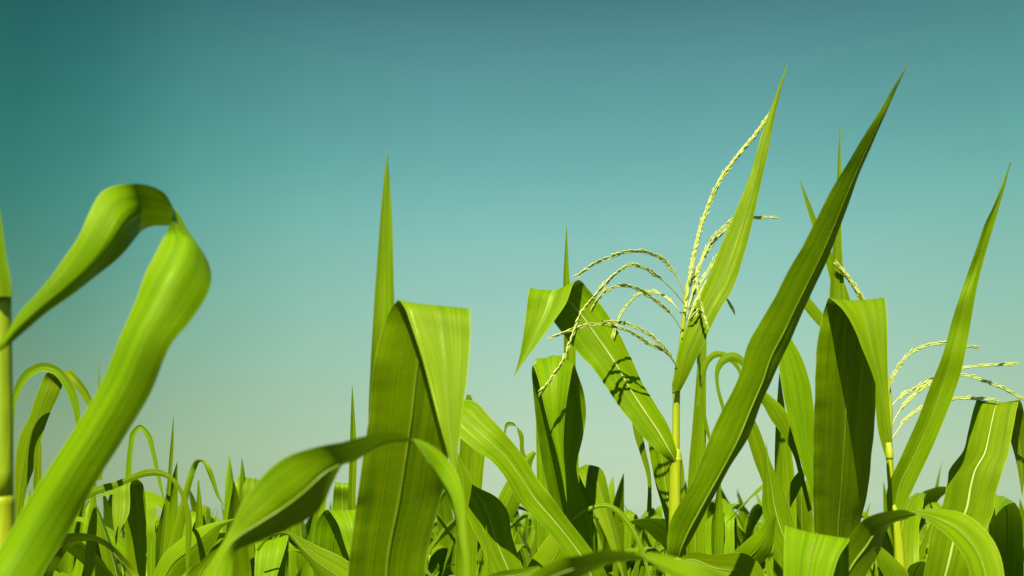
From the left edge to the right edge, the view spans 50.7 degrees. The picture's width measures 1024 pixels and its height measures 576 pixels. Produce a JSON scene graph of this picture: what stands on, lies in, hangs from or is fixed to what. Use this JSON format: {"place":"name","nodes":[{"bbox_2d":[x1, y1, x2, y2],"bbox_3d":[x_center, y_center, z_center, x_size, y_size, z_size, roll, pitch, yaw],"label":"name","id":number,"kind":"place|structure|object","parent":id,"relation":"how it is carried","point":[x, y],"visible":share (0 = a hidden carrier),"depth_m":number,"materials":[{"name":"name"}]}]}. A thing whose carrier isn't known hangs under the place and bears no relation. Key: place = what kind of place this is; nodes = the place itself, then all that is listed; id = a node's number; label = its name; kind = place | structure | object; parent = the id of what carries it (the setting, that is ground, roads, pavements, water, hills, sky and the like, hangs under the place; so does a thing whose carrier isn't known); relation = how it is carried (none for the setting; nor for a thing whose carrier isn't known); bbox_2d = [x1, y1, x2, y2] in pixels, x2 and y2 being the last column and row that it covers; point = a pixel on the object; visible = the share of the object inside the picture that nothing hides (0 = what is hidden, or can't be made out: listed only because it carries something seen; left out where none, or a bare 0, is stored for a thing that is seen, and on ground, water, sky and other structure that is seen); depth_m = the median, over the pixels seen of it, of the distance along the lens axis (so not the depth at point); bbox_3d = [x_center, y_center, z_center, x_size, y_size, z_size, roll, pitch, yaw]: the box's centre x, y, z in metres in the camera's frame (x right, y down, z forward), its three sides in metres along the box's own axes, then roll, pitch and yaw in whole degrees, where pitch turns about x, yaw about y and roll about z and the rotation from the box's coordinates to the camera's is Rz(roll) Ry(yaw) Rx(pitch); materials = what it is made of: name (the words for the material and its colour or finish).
{"place":"outdoors","nodes":[
{"label":"outdoors","id":0,"kind":"place"},
{"bbox_2d":[0,0,1023,524],"label":"sky","id":1,"kind":"structure","parent":0,"point":[269,127],"materials":[{"name":"teal"}]},
{"bbox_3d":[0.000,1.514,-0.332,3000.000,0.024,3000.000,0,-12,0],"label":"ground","id":2,"kind":"structure","parent":0,"visible":0},
{"bbox_2d":[0,215,14,547],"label":"maize plant","id":3,"kind":"object","parent":2,"relation":"on","point":[7,510],"visible":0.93,"depth_m":0.81,"materials":[{"name":"green plant"}]},
{"bbox_2d":[13,363,138,575],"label":"maize plant","id":4,"kind":"object","parent":2,"relation":"on","point":[28,450],"visible":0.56,"depth_m":1.68,"materials":[{"name":"green plant"}]},
{"bbox_2d":[58,523,101,575],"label":"maize plant","id":5,"kind":"object","parent":2,"relation":"on","point":[69,563],"visible":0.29,"depth_m":3.61,"materials":[{"name":"green plant"}]},
{"bbox_2d":[74,501,85,532],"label":"maize plant","id":6,"kind":"object","parent":2,"relation":"on","point":[78,526],"visible":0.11,"depth_m":4.46,"materials":[{"name":"green plant"}]},
{"bbox_2d":[83,503,89,532],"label":"maize plant","id":7,"kind":"object","parent":2,"relation":"on","point":[87,511],"visible":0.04,"depth_m":5.03,"materials":[{"name":"green plant"}]},
{"bbox_2d":[75,517,124,570],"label":"maize plant","id":8,"kind":"object","parent":2,"relation":"on","point":[120,545],"visible":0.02,"depth_m":4.03,"materials":[{"name":"green plant"}]},
{"bbox_2d":[0,184,211,575],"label":"maize plant","id":9,"kind":"object","parent":2,"relation":"on","point":[173,290],"visible":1,"depth_m":0.80,"materials":[{"name":"green plant"}]},
{"bbox_2d":[103,489,112,520],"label":"maize plant","id":10,"kind":"object","parent":2,"relation":"on","point":[110,499],"visible":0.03,"depth_m":5.46,"materials":[{"name":"green plant"}]},
{"bbox_2d":[103,492,125,573],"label":"maize plant","id":11,"kind":"object","parent":2,"relation":"on","point":[108,516],"visible":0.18,"depth_m":4.93,"materials":[{"name":"green plant"}]},
{"bbox_2d":[89,497,146,575],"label":"maize plant","id":12,"kind":"object","parent":2,"relation":"on","point":[108,557],"visible":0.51,"depth_m":2.98,"materials":[{"name":"green plant"}]},
{"bbox_2d":[67,464,205,575],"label":"maize plant","id":13,"kind":"object","parent":2,"relation":"on","point":[76,551],"visible":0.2,"depth_m":2.59,"materials":[{"name":"green plant"}]},
{"bbox_2d":[83,416,191,575],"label":"maize plant","id":14,"kind":"object","parent":2,"relation":"on","point":[134,510],"visible":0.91,"depth_m":1.96,"materials":[{"name":"green plant"}]},
{"bbox_2d":[53,533,225,575],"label":"maize plant","id":15,"kind":"object","parent":2,"relation":"on","point":[220,536],"visible":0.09,"depth_m":3.42,"materials":[{"name":"green plant"}]},
{"bbox_2d":[153,459,234,575],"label":"maize plant","id":16,"kind":"object","parent":2,"relation":"on","point":[172,562],"visible":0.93,"depth_m":1.76,"materials":[{"name":"green plant"}]},
{"bbox_2d":[96,480,298,549],"bbox_3d":[-0.919,1.459,3.387,0.972,1.702,0.438,8,-15,-32],"label":"maize plant","id":17,"kind":"object","parent":2,"relation":"on","point":[152,495],"visible":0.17,"depth_m":3.46,"materials":[{"name":"green plant"}]},
{"bbox_2d":[189,491,211,516],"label":"maize plant","id":18,"kind":"object","parent":2,"relation":"on","point":[193,502],"visible":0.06,"depth_m":7.82,"materials":[{"name":"green plant"}]},
{"bbox_2d":[202,505,217,524],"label":"maize plant","id":19,"kind":"object","parent":2,"relation":"on","point":[206,510],"visible":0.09,"depth_m":6.01,"materials":[{"name":"green plant"}]},
{"bbox_2d":[221,457,233,538],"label":"maize plant","id":20,"kind":"object","parent":2,"relation":"on","point":[229,475],"visible":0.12,"depth_m":4.54,"materials":[{"name":"green plant"}]},
{"bbox_2d":[225,458,273,575],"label":"maize plant","id":21,"kind":"object","parent":2,"relation":"on","point":[243,562],"visible":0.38,"depth_m":2.50,"materials":[{"name":"green plant"}]},
{"bbox_2d":[273,529,289,575],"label":"maize plant","id":22,"kind":"object","parent":2,"relation":"on","point":[287,571],"visible":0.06,"depth_m":3.49,"materials":[{"name":"green plant"}]},
{"bbox_2d":[289,521,306,575],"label":"maize plant","id":23,"kind":"object","parent":2,"relation":"on","point":[296,559],"visible":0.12,"depth_m":4.42,"materials":[{"name":"green plant"}]},
{"bbox_2d":[288,516,312,538],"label":"maize plant","id":24,"kind":"object","parent":2,"relation":"on","point":[310,520],"visible":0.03,"depth_m":5.39,"materials":[{"name":"green plant"}]},
{"bbox_2d":[254,510,355,575],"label":"maize plant","id":25,"kind":"object","parent":2,"relation":"on","point":[326,552],"visible":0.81,"depth_m":1.52,"materials":[{"name":"green plant"}]},
{"bbox_2d":[306,519,308,540],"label":"maize plant","id":26,"kind":"object","parent":2,"relation":"on","point":[307,529],"visible":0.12,"depth_m":4.94,"materials":[{"name":"green plant"}]},
{"bbox_2d":[301,386,356,575],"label":"maize plant","id":27,"kind":"object","parent":2,"relation":"on","point":[344,496],"visible":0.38,"depth_m":2.23,"materials":[{"name":"green plant"}]},
{"bbox_2d":[204,432,469,575],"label":"maize plant","id":28,"kind":"object","parent":2,"relation":"on","point":[287,492],"visible":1,"depth_m":0.73,"materials":[{"name":"green plant"}]},
{"bbox_2d":[348,150,471,575],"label":"maize plant","id":29,"kind":"object","parent":2,"relation":"on","point":[420,354],"visible":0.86,"depth_m":1.08,"materials":[{"name":"green plant"}]},
{"bbox_2d":[425,569,431,575],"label":"maize plant","id":30,"kind":"object","parent":2,"relation":"on","point":[427,573],"visible":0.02,"depth_m":2.52,"materials":[{"name":"green plant"}]},
{"bbox_2d":[426,526,437,575],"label":"maize plant","id":31,"kind":"object","parent":2,"relation":"on","point":[434,537],"visible":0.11,"depth_m":5.57,"materials":[{"name":"green plant"}]},
{"bbox_2d":[431,522,438,572],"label":"maize plant","id":32,"kind":"object","parent":2,"relation":"on","point":[437,568],"visible":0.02,"depth_m":5.00,"materials":[{"name":"green plant"}]},
{"bbox_2d":[428,488,455,574],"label":"maize plant","id":33,"kind":"object","parent":2,"relation":"on","point":[439,552],"visible":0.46,"depth_m":4.31,"materials":[{"name":"green plant"}]},
{"bbox_2d":[436,513,455,544],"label":"maize plant","id":34,"kind":"object","parent":2,"relation":"on","point":[441,521],"visible":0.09,"depth_m":2.98,"materials":[{"name":"green plant"}]},
{"bbox_2d":[442,531,455,575],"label":"maize plant","id":35,"kind":"object","parent":2,"relation":"on","point":[446,570],"visible":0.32,"depth_m":3.46,"materials":[{"name":"green plant"}]},
{"bbox_2d":[440,489,484,575],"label":"maize plant","id":36,"kind":"object","parent":2,"relation":"on","point":[480,555],"visible":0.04,"depth_m":4.05,"materials":[{"name":"green plant"}]},
{"bbox_2d":[426,505,527,575],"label":"maize plant","id":37,"kind":"object","parent":2,"relation":"on","point":[451,525],"visible":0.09,"depth_m":4.22,"materials":[{"name":"green plant"}]},
{"bbox_2d":[445,491,518,575],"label":"maize plant","id":38,"kind":"object","parent":2,"relation":"on","point":[453,512],"visible":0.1,"depth_m":3.05,"materials":[{"name":"green plant"}]},
{"bbox_2d":[455,395,535,575],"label":"maize plant","id":39,"kind":"object","parent":2,"relation":"on","point":[490,517],"visible":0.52,"depth_m":1.82,"materials":[{"name":"green plant"}]},
{"bbox_2d":[476,544,528,575],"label":"maize plant","id":40,"kind":"object","parent":2,"relation":"on","point":[518,547],"visible":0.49,"depth_m":2.76,"materials":[{"name":"green plant"}]},
{"bbox_2d":[511,518,523,567],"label":"maize plant","id":41,"kind":"object","parent":2,"relation":"on","point":[513,533],"visible":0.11,"depth_m":4.39,"materials":[{"name":"green plant"}]},
{"bbox_2d":[511,509,533,555],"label":"maize plant","id":42,"kind":"object","parent":2,"relation":"on","point":[530,537],"visible":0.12,"depth_m":5.63,"materials":[{"name":"green plant"}]},
{"bbox_2d":[514,519,531,556],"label":"maize plant","id":43,"kind":"object","parent":2,"relation":"on","point":[529,549],"visible":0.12,"depth_m":5.51,"materials":[{"name":"green plant"}]},
{"bbox_2d":[512,523,536,567],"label":"maize plant","id":44,"kind":"object","parent":2,"relation":"on","point":[534,548],"visible":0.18,"depth_m":4.93,"materials":[{"name":"green plant"}]},
{"bbox_2d":[122,526,927,573],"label":"maize crop","id":45,"kind":"object","parent":2,"relation":"on","point":[926,527],"depth_m":22.18,"materials":[{"name":"green plant"}]},
{"bbox_2d":[521,517,536,552],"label":"maize plant","id":46,"kind":"object","parent":2,"relation":"on","point":[523,521],"visible":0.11,"depth_m":7.41,"materials":[{"name":"green plant"}]},
{"bbox_2d":[460,400,606,575],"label":"maize plant","id":47,"kind":"object","parent":2,"relation":"on","point":[483,433],"visible":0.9,"depth_m":1.73,"materials":[{"name":"green plant"}]},
{"bbox_2d":[444,513,660,575],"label":"maize plant","id":48,"kind":"object","parent":2,"relation":"on","point":[636,569],"visible":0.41,"depth_m":2.84,"materials":[{"name":"green plant"}]},
{"bbox_2d":[525,516,598,550],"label":"maize plant","id":49,"kind":"object","parent":2,"relation":"on","point":[527,526],"visible":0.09,"depth_m":6.41,"materials":[{"name":"green plant"}]},
{"bbox_2d":[510,495,654,566],"bbox_3d":[0.082,1.560,3.883,0.974,1.718,0.430,-7,-14,28],"label":"maize plant","id":50,"kind":"object","parent":2,"relation":"on","point":[535,525],"visible":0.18,"depth_m":4.11,"materials":[{"name":"green plant"}]},
{"bbox_2d":[528,226,650,575],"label":"maize plant","id":51,"kind":"object","parent":2,"relation":"on","point":[560,407],"visible":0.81,"depth_m":1.91,"materials":[{"name":"green plant"}]},
{"bbox_2d":[528,525,662,570],"bbox_3d":[0.550,1.837,4.888,0.980,1.609,0.290,3,-13,-15],"label":"maize plant","id":52,"kind":"object","parent":2,"relation":"on","point":[661,546],"visible":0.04,"depth_m":5.07,"materials":[{"name":"green plant"}]},
{"bbox_2d":[579,464,623,575],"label":"maize plant","id":53,"kind":"object","parent":2,"relation":"on","point":[593,483],"visible":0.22,"depth_m":2.53,"materials":[{"name":"green plant"}]},
{"bbox_2d":[596,477,614,534],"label":"maize plant","id":54,"kind":"object","parent":2,"relation":"on","point":[611,489],"visible":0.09,"depth_m":5.04,"materials":[{"name":"green plant"}]},
{"bbox_2d":[598,474,624,575],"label":"maize plant","id":55,"kind":"object","parent":2,"relation":"on","point":[618,502],"visible":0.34,"depth_m":3.52,"materials":[{"name":"green plant"}]},
{"bbox_2d":[593,510,651,575],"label":"maize plant","id":56,"kind":"object","parent":2,"relation":"on","point":[630,514],"visible":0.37,"depth_m":4.02,"materials":[{"name":"green plant"}]},
{"bbox_2d":[530,550,723,575],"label":"maize plant","id":57,"kind":"object","parent":2,"relation":"on","point":[584,564],"visible":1,"depth_m":0.70,"materials":[{"name":"green plant"}]},
{"bbox_2d":[631,524,635,547],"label":"maize plant","id":58,"kind":"object","parent":2,"relation":"on","point":[633,543],"visible":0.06,"depth_m":5.54,"materials":[{"name":"green plant"}]},
{"bbox_2d":[624,505,661,575],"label":"maize plant","id":59,"kind":"object","parent":2,"relation":"on","point":[654,571],"visible":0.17,"depth_m":5.85,"materials":[{"name":"green plant"}]},
{"bbox_2d":[625,547,661,551],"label":"maize plant","id":60,"kind":"object","parent":2,"relation":"on","point":[632,549],"visible":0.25,"depth_m":3.48,"materials":[{"name":"green plant"}]},
{"bbox_2d":[633,515,664,575],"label":"maize plant","id":61,"kind":"object","parent":2,"relation":"on","point":[643,571],"visible":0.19,"depth_m":4.33,"materials":[{"name":"green plant"}]},
{"bbox_2d":[514,64,787,535],"bbox_3d":[0.283,0.747,1.887,0.561,2.491,0.898,0,-12,0],"label":"maize plant","id":62,"kind":"object","parent":2,"relation":"on","point":[575,312],"visible":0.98,"depth_m":2.02,"materials":[{"name":"green plant"}]},
{"bbox_2d":[640,506,666,575],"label":"maize plant","id":63,"kind":"object","parent":2,"relation":"on","point":[658,511],"visible":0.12,"depth_m":7.34,"materials":[{"name":"green plant"}]},
{"bbox_2d":[652,569,662,575],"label":"maize plant","id":64,"kind":"object","parent":2,"relation":"on","point":[658,573],"visible":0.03,"depth_m":6.33,"materials":[{"name":"green plant"}]},
{"bbox_2d":[619,484,737,555],"bbox_3d":[0.569,1.344,2.861,0.342,1.702,1.021,-4,-13,19],"label":"maize plant","id":65,"kind":"object","parent":2,"relation":"on","point":[720,539],"visible":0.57,"depth_m":3.04,"materials":[{"name":"green plant"}]},
{"bbox_2d":[686,337,743,553],"bbox_3d":[0.458,1.067,2.387,0.879,2.081,0.200,-5,-13,23],"label":"maize plant","id":66,"kind":"object","parent":2,"relation":"on","point":[700,431],"visible":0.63,"depth_m":2.54,"materials":[{"name":"green plant"}]},
{"bbox_2d":[706,498,743,531],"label":"maize plant","id":67,"kind":"object","parent":2,"relation":"on","point":[709,511],"visible":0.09,"depth_m":4.34,"materials":[{"name":"green plant"}]},
{"bbox_2d":[706,504,748,524],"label":"maize plant","id":68,"kind":"object","parent":2,"relation":"on","point":[727,508],"visible":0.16,"depth_m":3.68,"materials":[{"name":"green plant"}]},
{"bbox_2d":[721,488,746,547],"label":"maize plant","id":69,"kind":"object","parent":2,"relation":"on","point":[738,539],"visible":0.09,"depth_m":6.39,"materials":[{"name":"green plant"}]},
{"bbox_2d":[721,490,758,541],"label":"maize plant","id":70,"kind":"object","parent":2,"relation":"on","point":[740,533],"visible":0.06,"depth_m":5.53,"materials":[{"name":"green plant"}]},
{"bbox_2d":[737,490,751,535],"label":"maize plant","id":71,"kind":"object","parent":2,"relation":"on","point":[743,515],"visible":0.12,"depth_m":7.30,"materials":[{"name":"green plant"}]},
{"bbox_2d":[736,493,759,534],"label":"maize plant","id":72,"kind":"object","parent":2,"relation":"on","point":[754,531],"visible":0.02,"depth_m":8.77,"materials":[{"name":"green plant"}]},
{"bbox_2d":[741,502,762,544],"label":"maize plant","id":73,"kind":"object","parent":2,"relation":"on","point":[756,513],"visible":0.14,"depth_m":3.71,"materials":[{"name":"green plant"}]},
{"bbox_2d":[754,489,766,572],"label":"maize plant","id":74,"kind":"object","parent":2,"relation":"on","point":[758,501],"visible":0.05,"depth_m":7.08,"materials":[{"name":"green plant"}]},
{"bbox_2d":[756,522,766,575],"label":"maize plant","id":75,"kind":"object","parent":2,"relation":"on","point":[760,524],"visible":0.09,"depth_m":4.67,"materials":[{"name":"green plant"}]},
{"bbox_2d":[722,482,813,531],"bbox_3d":[0.834,1.372,2.940,0.934,1.682,0.293,4,-13,-19],"label":"maize plant","id":76,"kind":"object","parent":2,"relation":"on","point":[805,521],"visible":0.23,"depth_m":3.00,"materials":[{"name":"green plant"}]},
{"bbox_2d":[733,339,813,575],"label":"maize plant","id":77,"kind":"object","parent":2,"relation":"on","point":[782,482],"visible":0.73,"depth_m":1.97,"materials":[{"name":"green plant"}]},
{"bbox_2d":[764,481,806,575],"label":"maize plant","id":78,"kind":"object","parent":2,"relation":"on","point":[767,568],"visible":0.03,"depth_m":4.36,"materials":[{"name":"green plant"}]},
{"bbox_2d":[665,61,909,575],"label":"maize plant","id":79,"kind":"object","parent":2,"relation":"on","point":[769,341],"visible":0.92,"depth_m":1.34,"materials":[{"name":"green plant"}]},
{"bbox_2d":[800,126,890,537],"bbox_3d":[0.559,0.804,1.766,0.345,2.327,0.859,11,-16,-41],"label":"maize plant","id":80,"kind":"object","parent":2,"relation":"on","point":[851,374],"visible":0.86,"depth_m":1.80,"materials":[{"name":"green plant"}]},
{"bbox_2d":[767,508,939,575],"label":"maize plant","id":81,"kind":"object","parent":2,"relation":"on","point":[770,558],"visible":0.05,"depth_m":2.54,"materials":[{"name":"green plant"}]},
{"bbox_2d":[863,504,869,519],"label":"maize plant","id":82,"kind":"object","parent":2,"relation":"on","point":[866,515],"visible":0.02,"depth_m":3.53,"materials":[{"name":"green plant"}]},
{"bbox_2d":[871,560,877,575],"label":"maize plant","id":83,"kind":"object","parent":2,"relation":"on","point":[874,568],"visible":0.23,"depth_m":5.00,"materials":[{"name":"green plant"}]},
{"bbox_2d":[784,509,1003,575],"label":"maize plant","id":84,"kind":"object","parent":2,"relation":"on","point":[854,553],"visible":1,"depth_m":1.19,"materials":[{"name":"green plant"}]},
{"bbox_2d":[880,493,926,575],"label":"maize plant","id":85,"kind":"object","parent":2,"relation":"on","point":[914,566],"visible":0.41,"depth_m":2.66,"materials":[{"name":"green plant"}]},
{"bbox_2d":[861,481,945,575],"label":"maize plant","id":86,"kind":"object","parent":2,"relation":"on","point":[935,494],"visible":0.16,"depth_m":3.95,"materials":[{"name":"green plant"}]},
{"bbox_2d":[866,506,941,575],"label":"maize plant","id":87,"kind":"object","parent":2,"relation":"on","point":[923,545],"visible":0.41,"depth_m":3.05,"materials":[{"name":"green plant"}]},
{"bbox_2d":[919,526,926,540],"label":"maize plant","id":88,"kind":"object","parent":2,"relation":"on","point":[923,531],"visible":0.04,"depth_m":7.01,"materials":[{"name":"green plant"}]},
{"bbox_2d":[833,162,1023,568],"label":"maize plant","id":89,"kind":"object","parent":2,"relation":"on","point":[902,477],"visible":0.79,"depth_m":1.90,"materials":[{"name":"green plant"}]},
{"bbox_2d":[924,461,942,557],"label":"maize plant","id":90,"kind":"object","parent":2,"relation":"on","point":[936,485],"visible":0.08,"depth_m":5.49,"materials":[{"name":"green plant"}]},
{"bbox_2d":[875,400,1023,575],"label":"maize plant","id":91,"kind":"object","parent":2,"relation":"on","point":[995,430],"visible":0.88,"depth_m":1.96,"materials":[{"name":"green plant"}]},
{"bbox_2d":[925,500,1023,575],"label":"maize plant","id":92,"kind":"object","parent":2,"relation":"on","point":[1021,509],"visible":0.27,"depth_m":3.55,"materials":[{"name":"green plant"}]},
{"bbox_2d":[925,498,1023,550],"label":"maize plant","id":93,"kind":"object","parent":2,"relation":"on","point":[932,505],"visible":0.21,"depth_m":3.73,"materials":[{"name":"green plant"}]},
{"bbox_2d":[986,496,1023,575],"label":"maize plant","id":94,"kind":"object","parent":2,"relation":"on","point":[1005,532],"visible":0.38,"depth_m":2.82,"materials":[{"name":"green plant"}]}
]}

